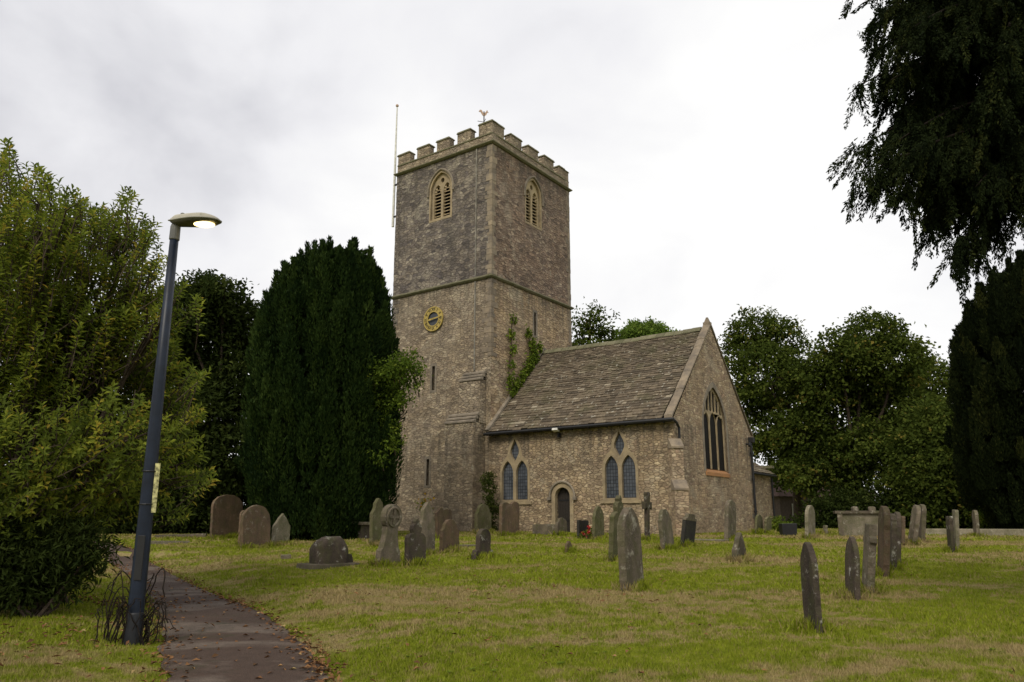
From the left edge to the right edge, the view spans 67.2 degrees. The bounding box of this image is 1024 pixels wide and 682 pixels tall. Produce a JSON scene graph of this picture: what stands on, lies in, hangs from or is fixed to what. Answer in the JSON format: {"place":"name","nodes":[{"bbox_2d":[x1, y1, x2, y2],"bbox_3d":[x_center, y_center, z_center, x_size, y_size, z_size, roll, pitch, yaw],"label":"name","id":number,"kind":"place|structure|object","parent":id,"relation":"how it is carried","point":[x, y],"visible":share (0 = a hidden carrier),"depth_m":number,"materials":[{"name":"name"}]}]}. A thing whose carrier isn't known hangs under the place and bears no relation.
{"place":"outdoors","nodes":[
{"label":"outdoors","id":0,"kind":"place"},
{"bbox_2d":[95,542,328,681],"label":"path","id":1,"kind":"structure","parent":0,"point":[229,668],"depth_m":9.14,"materials":[{"name":"grey asphalt"}]},
{"bbox_2d":[0,527,1023,681],"bbox_3d":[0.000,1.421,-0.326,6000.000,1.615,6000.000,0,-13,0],"label":"ground","id":2,"kind":"structure","parent":0,"point":[158,553],"depth_m":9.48,"materials":[{"name":"green plant"}]},
{"bbox_2d":[0,488,129,619],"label":"dark shrub","id":3,"kind":"object","parent":2,"relation":"on","point":[56,558],"visible":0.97,"depth_m":10.54,"materials":[{"name":"green plant"}]},
{"bbox_2d":[0,137,219,608],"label":"laurel bush","id":4,"kind":"object","parent":2,"relation":"on","point":[60,347],"visible":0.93,"depth_m":11.78,"materials":[{"name":"green plant"}]},
{"bbox_2d":[94,568,175,645],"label":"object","id":5,"kind":"object","parent":2,"relation":"on","point":[147,623],"visible":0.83,"depth_m":9.22,"materials":[{"name":"plant"}]},
{"bbox_2d":[37,268,259,533],"bbox_3d":[-18.331,3.337,38.492,15.271,14.479,7.671,0,-13,0],"label":"holly tree","id":6,"kind":"object","parent":2,"relation":"on","point":[228,316],"visible":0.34,"depth_m":37.33,"materials":[{"name":"green plant"}]},
{"bbox_2d":[66,476,249,533],"bbox_3d":[-18.661,8.144,36.204,16.169,4.654,5.294,0,-13,0],"label":"dark shrub","id":7,"kind":"object","parent":2,"relation":"on","point":[156,528],"visible":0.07,"depth_m":35.45,"materials":[{"name":"green plant"}]},
{"bbox_2d":[151,541,189,543],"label":"grave kerb","id":8,"kind":"structure","parent":2,"relation":"on","point":[161,542],"depth_m":27.05,"materials":[{"name":"stone"}]},
{"bbox_2d":[123,212,221,644],"bbox_3d":[-4.231,1.029,9.670,0.773,5.655,0.330,-3,-13,13],"label":"lamp post","id":9,"kind":"object","parent":2,"relation":"on","point":[147,506],"visible":0.98,"depth_m":9.62,"materials":[{"name":"grey metal"}]},
{"bbox_2d":[133,535,145,579],"bbox_3d":[-4.487,2.610,9.285,0.090,0.520,0.016,0,-13,0],"label":"access door","id":10,"kind":"structure","parent":9,"relation":"in","point":[141,538],"depth_m":9.28,"materials":[{"name":"black metal"}]},
{"bbox_2d":[154,533,206,537],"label":"grave kerb","id":11,"kind":"structure","parent":2,"relation":"on","point":[191,535],"depth_m":31.43,"materials":[{"name":"grey stone"}]},
{"bbox_2d":[210,495,242,537],"bbox_3d":[-11.298,7.106,30.515,0.140,2.010,1.379,-10,-15,34],"label":"headstone","id":12,"kind":"object","parent":2,"relation":"on","point":[226,510],"visible":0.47,"depth_m":30.43,"materials":[{"name":"brown stone"}]},
{"bbox_2d":[238,510,244,543],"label":"headstone","id":13,"kind":"object","parent":2,"relation":"on","point":[241,513],"visible":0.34,"depth_m":26.26,"materials":[{"name":"brown stone"}]},
{"bbox_2d":[240,505,270,547],"bbox_3d":[-8.235,6.106,24.744,0.140,1.660,1.071,-11,-15,34],"label":"headstone","id":14,"kind":"object","parent":2,"relation":"on","point":[255,526],"visible":0.64,"depth_m":24.70,"materials":[{"name":"brown stone"}]},
{"bbox_2d":[271,513,289,542],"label":"headstone","id":15,"kind":"object","parent":2,"relation":"on","point":[281,528],"visible":0.52,"depth_m":25.62,"materials":[{"name":"stone"}]},
{"bbox_2d":[281,554,290,558],"bbox_3d":[-5.931,5.707,20.220,0.260,0.200,0.240,2,-12,-17],"label":"footstone","id":16,"kind":"object","parent":2,"relation":"on","point":[286,556],"visible":0.54,"depth_m":20.12,"materials":[{"name":"grey stone"}]},
{"bbox_2d":[234,235,408,540],"bbox_3d":[-7.563,2.450,31.197,6.622,14.137,6.437,0,-13,0],"label":"yew tree","id":17,"kind":"object","parent":2,"relation":"on","point":[322,330],"visible":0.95,"depth_m":29.14,"materials":[{"name":"green plant"}]},
{"bbox_2d":[344,346,432,471],"bbox_3d":[-4.915,2.598,29.690,3.810,5.001,2.301,0,-13,0],"label":"climbing plant","id":18,"kind":"object","parent":17,"relation":"attached to","point":[391,365],"visible":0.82,"depth_m":29.73,"materials":[{"name":"green plant"}]},
{"bbox_2d":[296,536,359,569],"bbox_3d":[-4.184,4.923,17.634,1.231,0.884,0.834,11,-17,-39],"label":"mound tomb","id":19,"kind":"object","parent":2,"relation":"on","point":[326,552],"visible":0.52,"depth_m":17.39,"materials":[{"name":"stone"}]},
{"bbox_2d":[338,520,369,538],"bbox_3d":[-5.984,7.205,29.288,1.701,0.830,0.900,-9,-16,35],"label":"table tomb","id":20,"kind":"object","parent":2,"relation":"on","point":[363,531],"visible":0.19,"depth_m":28.71,"materials":[{"name":"grey stone"}]},
{"bbox_2d":[369,498,383,544],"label":"headstone","id":21,"kind":"object","parent":2,"relation":"on","point":[375,529],"visible":0.55,"depth_m":24.41,"materials":[{"name":"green stone"}]},
{"bbox_2d":[374,504,401,563],"bbox_3d":[-2.820,4.623,17.774,0.194,1.688,0.804,-6,-16,33],"label":"cross headstone","id":22,"kind":"object","parent":2,"relation":"on","point":[390,520],"visible":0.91,"depth_m":17.72,"materials":[{"name":"grey stone"}]},
{"bbox_2d":[404,519,425,564],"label":"headstone","id":23,"kind":"object","parent":2,"relation":"on","point":[415,542],"visible":0.68,"depth_m":18.30,"materials":[{"name":"stone"}]},
{"bbox_2d":[415,493,434,510],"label":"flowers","id":24,"kind":"object","parent":2,"relation":"on","point":[422,504],"visible":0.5,"depth_m":38.69,"materials":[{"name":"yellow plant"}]},
{"bbox_2d":[419,502,434,550],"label":"headstone","id":25,"kind":"object","parent":2,"relation":"on","point":[427,521],"visible":0.6,"depth_m":21.32,"materials":[{"name":"grey stone"}]},
{"bbox_2d":[435,507,451,538],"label":"headstone","id":26,"kind":"object","parent":2,"relation":"on","point":[442,515],"visible":0.52,"depth_m":29.13,"materials":[{"name":"brown stone"}]},
{"bbox_2d":[439,519,458,551],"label":"headstone","id":27,"kind":"object","parent":2,"relation":"on","point":[449,532],"visible":0.62,"depth_m":21.68,"materials":[{"name":"brown stone"}]},
{"bbox_2d":[460,544,474,546],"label":"ledger slab","id":28,"kind":"structure","parent":2,"relation":"on","point":[467,545],"depth_m":24.50,"materials":[{"name":"grey stone"}]},
{"bbox_2d":[471,529,492,559],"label":"headstone","id":29,"kind":"object","parent":2,"relation":"on","point":[483,540],"visible":0.64,"depth_m":19.64,"materials":[{"name":"stone"}]},
{"bbox_2d":[474,504,491,532],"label":"headstone","id":30,"kind":"object","parent":2,"relation":"on","point":[482,517],"visible":0.62,"depth_m":32.45,"materials":[{"name":"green stone"}]},
{"bbox_2d":[476,471,499,530],"bbox_3d":[-0.952,7.482,35.739,1.267,2.941,1.477,4,-14,-17],"label":"corner shrub","id":31,"kind":"object","parent":2,"relation":"on","point":[489,482],"visible":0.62,"depth_m":35.72,"materials":[{"name":"green plant"}]},
{"bbox_2d":[499,502,519,535],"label":"headstone","id":32,"kind":"object","parent":2,"relation":"on","point":[508,516],"visible":0.59,"depth_m":31.05,"materials":[{"name":"brown stone"}]},
{"bbox_2d":[0,541,1023,681],"bbox_3d":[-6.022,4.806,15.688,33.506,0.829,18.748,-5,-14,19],"label":"fallen leaves","id":33,"kind":"object","parent":2,"relation":"on","point":[317,661],"visible":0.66,"depth_m":9.24,"materials":[{"name":"brown plant"}]},
{"bbox_2d":[532,524,554,534],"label":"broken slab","id":34,"kind":"structure","parent":2,"relation":"on","point":[542,529],"depth_m":31.66,"materials":[{"name":"grey stone"}]},
{"bbox_2d":[555,518,566,535],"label":"headstone","id":35,"kind":"object","parent":2,"relation":"on","point":[561,524],"visible":0.59,"depth_m":31.02,"materials":[{"name":"grey stone"}]},
{"bbox_2d":[565,541,571,551],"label":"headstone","id":36,"kind":"object","parent":2,"relation":"on","point":[567,543],"visible":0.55,"depth_m":21.77,"materials":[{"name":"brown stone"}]},
{"bbox_2d":[389,119,776,535],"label":"church","id":37,"kind":"structure","parent":2,"relation":"on","point":[569,433],"depth_m":39.16,"materials":[{"name":"brown stone"}]},
{"bbox_2d":[392,104,398,226],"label":"flagpole","id":38,"kind":"object","parent":37,"relation":"attached to","point":[394,185],"visible":1,"depth_m":45.64,"materials":[{"name":"white metal"}]},
{"bbox_2d":[427,168,453,222],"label":"belfry window","id":39,"kind":"structure","parent":37,"relation":"in","point":[443,187],"depth_m":43.24,"materials":[{"name":"grey stone"}]},
{"bbox_2d":[479,110,488,121],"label":"weather vane","id":40,"kind":"object","parent":37,"relation":"on","point":[484,113],"visible":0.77,"depth_m":46.97,"materials":[{"name":"gold metal"}]},
{"bbox_2d":[497,434,531,504],"bbox_3d":[0.172,6.070,36.570,1.960,3.300,0.270,-9,-16,35],"label":"window","id":41,"kind":"structure","parent":37,"relation":"in","point":[514,470],"depth_m":36.51,"materials":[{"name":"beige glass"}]},
{"bbox_2d":[506,313,543,397],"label":"wall creeper","id":42,"kind":"object","parent":37,"relation":"attached to","point":[532,359],"depth_m":40.52,"materials":[{"name":"green plant"}]},
{"bbox_2d":[524,176,543,230],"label":"belfry window","id":43,"kind":"structure","parent":37,"relation":"in","point":[530,191],"depth_m":44.33,"materials":[{"name":"grey stone"}]},
{"bbox_2d":[558,488,569,531],"bbox_3d":[2.418,7.742,34.756,0.816,2.350,0.075,-9,-16,35],"label":"door","id":44,"kind":"structure","parent":37,"relation":"in","point":[563,495],"depth_m":34.85,"materials":[{"name":"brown wood"}]},
{"bbox_2d":[600,426,641,502],"bbox_3d":[4.701,5.336,33.373,1.960,3.300,0.270,-9,-16,35],"label":"window","id":45,"kind":"structure","parent":37,"relation":"in","point":[620,476],"depth_m":33.32,"materials":[{"name":"beige glass"}]},
{"bbox_2d":[704,388,729,477],"bbox_3d":[9.407,4.215,35.918,0.250,4.145,2.860,-9,-16,35],"label":"east window","id":46,"kind":"structure","parent":37,"relation":"in","point":[715,451],"depth_m":36.06,"materials":[{"name":"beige glass"}]},
{"bbox_2d":[577,520,588,537],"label":"headstone","id":47,"kind":"object","parent":2,"relation":"on","point":[582,525],"visible":0.42,"depth_m":29.09,"materials":[{"name":"stone"}]},
{"bbox_2d":[579,525,591,538],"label":"flowers","id":48,"kind":"object","parent":2,"relation":"on","point":[589,532],"visible":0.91,"depth_m":28.57,"materials":[{"name":"red plant"}]},
{"bbox_2d":[592,506,603,538],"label":"headstone","id":49,"kind":"object","parent":2,"relation":"on","point":[598,522],"visible":0.58,"depth_m":28.68,"materials":[{"name":"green stone"}]},
{"bbox_2d":[571,297,626,345],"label":"maple tree","id":50,"kind":"object","parent":2,"relation":"on","point":[599,331],"visible":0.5,"depth_m":63.14,"materials":[{"name":"green plant"}]},
{"bbox_2d":[608,495,623,560],"bbox_3d":[2.624,4.787,19.159,0.130,1.869,0.730,-5,-15,34],"label":"headstone","id":51,"kind":"object","parent":2,"relation":"on","point":[618,507],"visible":0.48,"depth_m":18.94,"materials":[{"name":"grey stone"}]},
{"bbox_2d":[617,507,643,591],"bbox_3d":[2.089,3.811,13.610,0.150,1.710,0.654,-11,-16,35],"label":"headstone","id":52,"kind":"object","parent":2,"relation":"on","point":[630,561],"visible":0.65,"depth_m":13.52,"materials":[{"name":"grey stone"}]},
{"bbox_2d":[608,315,679,340],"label":"dome tree","id":53,"kind":"object","parent":2,"relation":"on","point":[635,328],"visible":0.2,"depth_m":66.03,"materials":[{"name":"green plant"}]},
{"bbox_2d":[642,492,651,540],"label":"cross headstone","id":54,"kind":"object","parent":2,"relation":"on","point":[646,505],"visible":0.69,"depth_m":27.73,"materials":[{"name":"stone"}]},
{"bbox_2d":[658,509,673,549],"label":"headstone","id":55,"kind":"object","parent":2,"relation":"on","point":[665,529],"visible":0.62,"depth_m":23.16,"materials":[{"name":"grey stone"}]},
{"bbox_2d":[680,513,696,545],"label":"headstone","id":56,"kind":"object","parent":2,"relation":"on","point":[688,529],"visible":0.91,"depth_m":24.76,"materials":[{"name":"stone"}]},
{"bbox_2d":[695,539,728,541],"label":"ledger slab","id":57,"kind":"structure","parent":2,"relation":"on","point":[719,540],"depth_m":27.09,"materials":[{"name":"stone"}]},
{"bbox_2d":[724,500,735,538],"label":"headstone","id":58,"kind":"object","parent":2,"relation":"on","point":[730,518],"visible":0.66,"depth_m":27.55,"materials":[{"name":"grey stone"}]},
{"bbox_2d":[732,532,745,561],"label":"headstone","id":59,"kind":"object","parent":2,"relation":"on","point":[738,548],"visible":0.46,"depth_m":19.14,"materials":[{"name":"grey stone"}]},
{"bbox_2d":[755,514,762,532],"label":"headstone","id":60,"kind":"object","parent":2,"relation":"on","point":[758,521],"visible":0.52,"depth_m":32.37,"materials":[{"name":"grey stone"}]},
{"bbox_2d":[764,517,771,532],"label":"headstone","id":61,"kind":"object","parent":2,"relation":"on","point":[768,523],"visible":0.64,"depth_m":32.34,"materials":[{"name":"grey stone"}]},
{"bbox_2d":[717,304,834,526],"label":"oak tree","id":62,"kind":"object","parent":2,"relation":"on","point":[758,351],"visible":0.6,"depth_m":57.36,"materials":[{"name":"green plant"}]},
{"bbox_2d":[771,515,799,531],"bbox_3d":[12.445,8.679,35.795,1.586,1.224,1.403,7,-15,-28],"label":"leafy plant","id":63,"kind":"object","parent":2,"relation":"on","point":[775,522],"visible":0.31,"depth_m":35.62,"materials":[{"name":"green plant"}]},
{"bbox_2d":[778,523,796,535],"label":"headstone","id":64,"kind":"object","parent":2,"relation":"on","point":[787,528],"visible":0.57,"depth_m":30.82,"materials":[{"name":"black stone"}]},
{"bbox_2d":[805,505,814,535],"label":"headstone","id":65,"kind":"object","parent":2,"relation":"on","point":[809,518],"visible":0.58,"depth_m":28.59,"materials":[{"name":"stone"}]},
{"bbox_2d":[800,542,822,633],"bbox_3d":[3.644,3.136,9.387,0.075,1.335,0.467,0,-13,2],"label":"headstone","id":66,"kind":"object","parent":2,"relation":"on","point":[811,597],"visible":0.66,"depth_m":9.31,"materials":[{"name":"stone"}]},
{"bbox_2d":[771,469,866,525],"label":"house","id":67,"kind":"structure","parent":2,"relation":"on","point":[783,502],"depth_m":60.77,"materials":[{"name":"tile"}]},
{"bbox_2d":[823,525,827,533],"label":"headstone","id":68,"kind":"object","parent":2,"relation":"on","point":[825,528],"visible":0.53,"depth_m":32.30,"materials":[{"name":"stone"}]},
{"bbox_2d":[845,536,860,600],"bbox_3d":[5.398,3.746,12.222,0.080,1.263,0.512,3,-11,6],"label":"headstone","id":69,"kind":"object","parent":2,"relation":"on","point":[852,569],"visible":0.6,"depth_m":12.13,"materials":[{"name":"stone"}]},
{"bbox_2d":[758,306,950,504],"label":"oak tree","id":70,"kind":"object","parent":2,"relation":"on","point":[866,379],"visible":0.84,"depth_m":52.77,"materials":[{"name":"green plant"}]},
{"bbox_2d":[833,511,878,535],"bbox_3d":[13.972,7.391,30.837,1.939,1.165,1.040,-4,-14,18],"label":"chest tomb","id":71,"kind":"object","parent":2,"relation":"on","point":[850,523],"visible":0.5,"depth_m":30.54,"materials":[{"name":"stone"}]},
{"bbox_2d":[851,506,858,510],"bbox_3d":[13.782,6.747,31.011,0.263,0.182,0.265,0,-13,0],"label":"stone ball","id":72,"kind":"object","parent":71,"relation":"on","point":[854,508],"visible":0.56,"depth_m":30.90,"materials":[{"name":"grey stone"}]},
{"bbox_2d":[868,506,875,510],"bbox_3d":[14.465,6.747,31.011,0.264,0.182,0.262,0,-13,0],"label":"stone ball","id":73,"kind":"object","parent":71,"relation":"on","point":[871,508],"visible":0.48,"depth_m":30.90,"materials":[{"name":"grey stone"}]},
{"bbox_2d":[862,523,877,592],"bbox_3d":[6.016,3.816,12.994,0.120,1.440,0.505,5,-10,13],"label":"headstone","id":74,"kind":"object","parent":2,"relation":"on","point":[870,539],"visible":0.74,"depth_m":12.87,"materials":[{"name":"grey stone"}]},
{"bbox_2d":[877,506,890,576],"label":"headstone","id":75,"kind":"object","parent":2,"relation":"on","point":[883,546],"visible":0.71,"depth_m":15.47,"materials":[{"name":"brown stone"}]},
{"bbox_2d":[784,481,987,528],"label":"dark shrub","id":76,"kind":"object","parent":2,"relation":"on","point":[840,501],"visible":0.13,"depth_m":47.37,"materials":[{"name":"green plant"}]},
{"bbox_2d":[890,513,896,569],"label":"headstone","id":77,"kind":"object","parent":2,"relation":"on","point":[893,541],"visible":0.59,"depth_m":16.68,"materials":[{"name":"stone"}]},
{"bbox_2d":[894,512,900,562],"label":"headstone","id":78,"kind":"object","parent":2,"relation":"on","point":[898,516],"visible":0.33,"depth_m":17.90,"materials":[{"name":"stone"}]},
{"bbox_2d":[901,516,904,545],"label":"headstone","id":79,"kind":"object","parent":2,"relation":"on","point":[903,529],"visible":0.47,"depth_m":25.05,"materials":[{"name":"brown stone"}]},
{"bbox_2d":[908,505,920,545],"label":"headstone","id":80,"kind":"object","parent":2,"relation":"on","point":[914,523],"visible":0.62,"depth_m":25.28,"materials":[{"name":"grey stone"}]},
{"bbox_2d":[918,504,926,540],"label":"headstone","id":81,"kind":"object","parent":2,"relation":"on","point":[922,530],"visible":0.57,"depth_m":26.40,"materials":[{"name":"grey stone"}]},
{"bbox_2d":[826,0,1023,307],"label":"cypress tree","id":82,"kind":"object","parent":2,"relation":"on","point":[953,133],"visible":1,"depth_m":9.89,"materials":[{"name":"green plant"}]},
{"bbox_2d":[867,393,996,528],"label":"maple tree","id":83,"kind":"object","parent":2,"relation":"on","point":[921,472],"visible":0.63,"depth_m":45.49,"materials":[{"name":"green plant"}]},
{"bbox_2d":[946,516,955,552],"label":"headstone","id":84,"kind":"object","parent":2,"relation":"on","point":[950,532],"visible":0.66,"depth_m":21.86,"materials":[{"name":"stone"}]},
{"bbox_2d":[952,510,959,548],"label":"headstone","id":85,"kind":"object","parent":2,"relation":"on","point":[955,514],"visible":0.52,"depth_m":22.74,"materials":[{"name":"stone"}]},
{"bbox_2d":[926,529,1023,535],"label":"wall","id":86,"kind":"structure","parent":2,"relation":"on","point":[1004,532],"depth_m":30.85,"materials":[{"name":"stone"}]},
{"bbox_2d":[972,510,979,534],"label":"headstone","id":87,"kind":"object","parent":2,"relation":"on","point":[975,522],"visible":0.65,"depth_m":29.75,"materials":[{"name":"grey stone"}]},
{"bbox_2d":[966,506,986,525],"bbox_3d":[23.636,8.996,39.120,1.764,1.500,1.113,11,-17,-41],"label":"ivy clump","id":88,"kind":"object","parent":2,"relation":"on","point":[981,519],"visible":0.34,"depth_m":38.95,"materials":[{"name":"green plant"}]},
{"bbox_2d":[943,249,1023,528],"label":"yew tree","id":89,"kind":"object","parent":2,"relation":"on","point":[986,376],"visible":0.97,"depth_m":35.24,"materials":[{"name":"green plant"}]},
{"bbox_2d":[0,0,1023,504],"label":"sky","id":90,"kind":"structure","parent":0,"point":[697,142],"materials":[{"name":"white"}]}
]}

